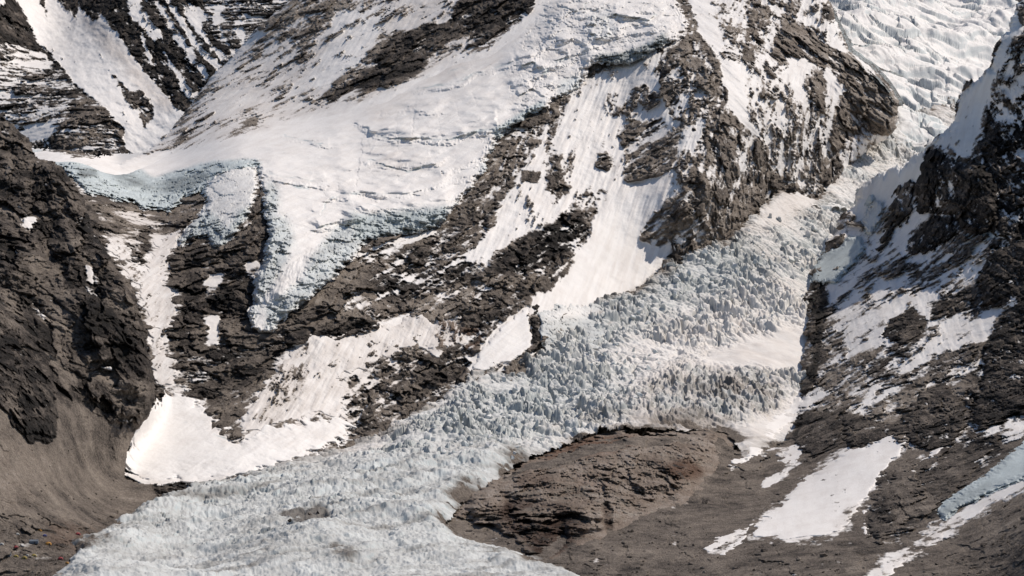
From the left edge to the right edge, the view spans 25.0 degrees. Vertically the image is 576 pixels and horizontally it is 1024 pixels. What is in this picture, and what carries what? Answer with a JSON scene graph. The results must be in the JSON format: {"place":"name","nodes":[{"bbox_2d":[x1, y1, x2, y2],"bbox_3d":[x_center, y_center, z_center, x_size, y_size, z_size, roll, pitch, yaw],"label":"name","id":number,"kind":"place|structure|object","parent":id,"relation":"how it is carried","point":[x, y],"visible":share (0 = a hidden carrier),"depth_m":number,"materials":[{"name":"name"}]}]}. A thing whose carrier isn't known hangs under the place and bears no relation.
{"place":"outdoors","nodes":[
{"label":"outdoors","id":0,"kind":"place"},
{"bbox_2d":[0,115,190,575],"bbox_3d":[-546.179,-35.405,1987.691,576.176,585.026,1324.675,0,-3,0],"label":"rock ridge","id":1,"kind":"object","parent":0,"point":[67,292],"visible":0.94,"depth_m":2014.72,"materials":[{"name":"stone"}]},
{"bbox_2d":[0,295,58,443],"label":"rock crag","id":2,"kind":"structure","parent":1,"relation":"on","point":[28,392],"depth_m":1862.60,"materials":[{"name":"stone"}]},
{"bbox_2d":[29,539,38,543],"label":"tent","id":3,"kind":"object","parent":1,"relation":"on","point":[31,541],"visible":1,"depth_m":1615.77,"materials":[{"name":"fabric"}]},
{"bbox_2d":[0,0,289,157],"bbox_3d":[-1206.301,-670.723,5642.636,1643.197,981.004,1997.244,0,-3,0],"label":"mountain range","id":4,"kind":"structure","parent":0,"point":[95,78],"depth_m":5454.53,"materials":[{"name":"white snow"}]},
{"bbox_2d":[35,0,898,522],"bbox_3d":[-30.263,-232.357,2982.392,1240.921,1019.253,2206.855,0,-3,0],"label":"mountain slope","id":5,"kind":"structure","parent":0,"point":[721,118],"depth_m":3003.39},
{"bbox_2d":[106,229,181,385],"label":"snow gully","id":6,"kind":"object","parent":5,"relation":"on","point":[157,304],"visible":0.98,"depth_m":2410.90,"materials":[{"name":"white snow"}]},
{"bbox_2d":[125,388,356,485],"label":"snow cone","id":7,"kind":"object","parent":5,"relation":"on","point":[176,437],"visible":0.98,"depth_m":2091.71,"materials":[{"name":"white snow"}]},
{"bbox_2d":[239,314,466,432],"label":"snow field","id":8,"kind":"structure","parent":5,"relation":"on","point":[298,392],"depth_m":2318.08,"materials":[{"name":"white snow"}]},
{"bbox_2d":[32,0,688,332],"bbox_3d":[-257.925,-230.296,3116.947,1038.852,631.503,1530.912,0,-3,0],"label":"hanging glacier","id":9,"kind":"object","parent":5,"relation":"on","point":[340,188],"visible":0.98,"depth_m":2991.15,"materials":[{"name":"white ice"}]},
{"bbox_2d":[176,163,258,246],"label":"ice lobe","id":10,"kind":"object","parent":9,"relation":"on","point":[230,196],"visible":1,"depth_m":2687.18,"materials":[{"name":"white ice"}]},
{"bbox_2d":[472,309,531,370],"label":"snow wedge","id":11,"kind":"object","parent":5,"relation":"on","point":[510,340],"visible":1,"depth_m":2503.60,"materials":[{"name":"white snow"}]},
{"bbox_2d":[530,304,544,353],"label":"rock crag","id":12,"kind":"structure","parent":5,"relation":"on","point":[536,335],"depth_m":2544.46,"materials":[{"name":"grey stone"}]},
{"bbox_2d":[667,242,683,263],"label":"rock crag","id":13,"kind":"structure","parent":5,"relation":"on","point":[677,251],"depth_m":2903.98,"materials":[{"name":"grey stone"}]},
{"bbox_2d":[53,97,955,575],"bbox_3d":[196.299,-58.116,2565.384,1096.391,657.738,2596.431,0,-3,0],"label":"glacier","id":14,"kind":"object","parent":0,"point":[391,497],"visible":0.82,"depth_m":2239.11,"materials":[{"name":"white ice"}]},
{"bbox_2d":[424,432,429,439],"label":"serac","id":15,"kind":"object","parent":14,"relation":"on","point":[427,436],"visible":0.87,"depth_m":2139.23,"materials":[{"name":"white ice"}]},
{"bbox_2d":[460,441,468,446],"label":"serac","id":16,"kind":"object","parent":14,"relation":"on","point":[465,443],"visible":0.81,"depth_m":2106.84,"materials":[{"name":"white ice"}]},
{"bbox_2d":[512,383,517,392],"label":"serac","id":17,"kind":"object","parent":14,"relation":"on","point":[514,389],"visible":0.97,"depth_m":2370.11,"materials":[{"name":"white ice"}]},
{"bbox_2d":[534,419,539,427],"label":"serac","id":18,"kind":"object","parent":14,"relation":"on","point":[536,425],"visible":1,"depth_m":2218.08,"materials":[{"name":"white ice"}]},
{"bbox_2d":[537,303,613,362],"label":"ice step","id":19,"kind":"object","parent":14,"relation":"on","point":[552,322],"visible":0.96,"depth_m":2605.44,"materials":[{"name":"white ice"}]},
{"bbox_2d":[572,426,578,434],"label":"serac","id":20,"kind":"object","parent":14,"relation":"on","point":[575,430],"visible":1,"depth_m":2214.32,"materials":[{"name":"white ice"}]},
{"bbox_2d":[453,428,735,558],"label":"rock mound","id":21,"kind":"object","parent":14,"relation":"on","point":[582,500],"visible":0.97,"depth_m":1901.42,"materials":[{"name":"brown stone"}]},
{"bbox_2d":[666,262,676,266],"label":"serac","id":22,"kind":"object","parent":14,"relation":"on","point":[671,264],"visible":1,"depth_m":2864.30,"materials":[{"name":"grey ice"}]},
{"bbox_2d":[730,263,737,269],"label":"serac","id":23,"kind":"object","parent":14,"relation":"on","point":[734,266],"visible":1,"depth_m":2878.22,"materials":[{"name":"white ice"}]},
{"bbox_2d":[738,277,746,285],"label":"serac","id":24,"kind":"object","parent":14,"relation":"on","point":[741,279],"visible":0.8,"depth_m":2836.60,"materials":[{"name":"white ice"}]},
{"bbox_2d":[728,388,803,467],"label":"snow strip","id":25,"kind":"object","parent":14,"relation":"on","point":[779,423],"visible":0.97,"depth_m":2332.97,"materials":[{"name":"white snow"}]},
{"bbox_2d":[788,255,794,262],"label":"serac","id":26,"kind":"object","parent":14,"relation":"on","point":[791,259],"visible":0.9,"depth_m":2968.80,"materials":[{"name":"white ice"}]},
{"bbox_2d":[805,230,810,237],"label":"serac","id":27,"kind":"object","parent":14,"relation":"on","point":[808,234],"visible":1,"depth_m":3067.77,"materials":[{"name":"white ice"}]},
{"bbox_2d":[811,224,816,231],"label":"serac","id":28,"kind":"object","parent":14,"relation":"on","point":[813,228],"visible":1,"depth_m":3087.73,"materials":[{"name":"white ice"}]},
{"bbox_2d":[446,0,1023,575],"bbox_3d":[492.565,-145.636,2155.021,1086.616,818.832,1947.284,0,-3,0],"label":"mountain wall","id":29,"kind":"structure","parent":0,"point":[854,362],"depth_m":2263.79,"materials":[{"name":"stone"}]},
{"bbox_2d":[703,523,753,551],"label":"snow patch","id":30,"kind":"object","parent":29,"relation":"on","point":[722,540],"visible":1,"depth_m":1715.25,"materials":[{"name":"white snow"}]},
{"bbox_2d":[720,535,746,554],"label":"snow patch","id":31,"kind":"object","parent":29,"relation":"on","point":[737,542],"visible":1,"depth_m":1684.33,"materials":[{"name":"white snow"}]},
{"bbox_2d":[761,468,788,487],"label":"snow patch","id":32,"kind":"object","parent":29,"relation":"on","point":[771,480],"visible":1,"depth_m":2029.19,"materials":[{"name":"white snow"}]},
{"bbox_2d":[777,444,802,463],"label":"snow patch","id":33,"kind":"object","parent":29,"relation":"on","point":[792,453],"visible":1,"depth_m":2142.59,"materials":[{"name":"white snow"}]},
{"bbox_2d":[794,408,847,457],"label":"rock crag","id":34,"kind":"structure","parent":29,"relation":"on","point":[818,434],"depth_m":2194.95,"materials":[{"name":"grey stone"}]},
{"bbox_2d":[753,435,909,539],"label":"snow patch","id":35,"kind":"object","parent":29,"relation":"on","point":[816,505],"visible":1,"depth_m":1865.08,"materials":[{"name":"white snow"}]},
{"bbox_2d":[809,235,865,284],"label":"snow patch","id":36,"kind":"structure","parent":29,"relation":"on","point":[847,253],"depth_m":2921.30,"materials":[{"name":"white snow"}]},
{"bbox_2d":[854,188,875,205],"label":"ice block","id":37,"kind":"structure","parent":29,"relation":"on","point":[870,199],"depth_m":3053.10,"materials":[{"name":"white ice"}]},
{"bbox_2d":[861,510,868,534],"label":"snow patch","id":38,"kind":"object","parent":29,"relation":"on","point":[864,527],"visible":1,"depth_m":1691.92,"materials":[{"name":"white snow"}]},
{"bbox_2d":[861,200,883,236],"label":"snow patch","id":39,"kind":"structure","parent":29,"relation":"on","point":[872,218],"depth_m":2986.74,"materials":[{"name":"white snow"}]},
{"bbox_2d":[839,409,908,447],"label":"rock crag","id":40,"kind":"structure","parent":29,"relation":"on","point":[856,429],"depth_m":2105.09,"materials":[{"name":"stone"}]},
{"bbox_2d":[873,179,914,252],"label":"rock crag","id":41,"kind":"structure","parent":29,"relation":"on","point":[902,208],"depth_m":2921.04,"materials":[{"name":"black stone"}]},
{"bbox_2d":[882,308,926,344],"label":"rock crag","id":42,"kind":"structure","parent":29,"relation":"on","point":[907,327],"depth_m":2510.81,"materials":[{"name":"grey stone"}]},
{"bbox_2d":[811,0,1017,210],"bbox_3d":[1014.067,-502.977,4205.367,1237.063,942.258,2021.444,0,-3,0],"label":"snow basin","id":43,"kind":"object","parent":29,"relation":"on","point":[936,52],"visible":0.34,"depth_m":4167.44,"materials":[{"name":"white snow"}]},
{"bbox_2d":[833,8,903,105],"bbox_3d":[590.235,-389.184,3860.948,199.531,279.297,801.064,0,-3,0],"label":"ice cliff","id":44,"kind":"structure","parent":43,"relation":"on","point":[871,64],"depth_m":3825.95,"materials":[{"name":"white ice"}]},
{"bbox_2d":[867,449,993,544],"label":"rock crag","id":45,"kind":"structure","parent":29,"relation":"on","point":[909,494],"depth_m":1789.54,"materials":[{"name":"stone"}]},
{"bbox_2d":[922,447,942,459],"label":"snow patch","id":46,"kind":"object","parent":29,"relation":"on","point":[935,451],"visible":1,"depth_m":1948.38,"materials":[{"name":"white snow"}]},
{"bbox_2d":[907,215,958,255],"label":"rock crag","id":47,"kind":"structure","parent":29,"relation":"on","point":[932,230],"depth_m":2765.10,"materials":[{"name":"black stone"}]},
{"bbox_2d":[900,382,968,449],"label":"rock crag","id":48,"kind":"structure","parent":29,"relation":"on","point":[933,418],"depth_m":2087.60,"materials":[{"name":"brown stone"}]},
{"bbox_2d":[874,480,1023,575],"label":"snow chute","id":49,"kind":"object","parent":29,"relation":"on","point":[972,511],"visible":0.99,"depth_m":1624.83,"materials":[{"name":"white snow"}]},
{"bbox_2d":[914,145,1001,235],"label":"rock crag","id":50,"kind":"structure","parent":29,"relation":"on","point":[968,195],"depth_m":2756.06,"materials":[{"name":"black stone"}]},
{"bbox_2d":[937,441,1023,520],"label":"ice tongue","id":51,"kind":"object","parent":29,"relation":"on","point":[1007,471],"visible":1,"depth_m":1716.07,"materials":[{"name":"white ice"}]},
{"bbox_2d":[971,242,1023,430],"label":"rock crag","id":52,"kind":"structure","parent":29,"relation":"on","point":[1000,396],"depth_m":2284.32,"materials":[{"name":"grey stone"}]}
]}

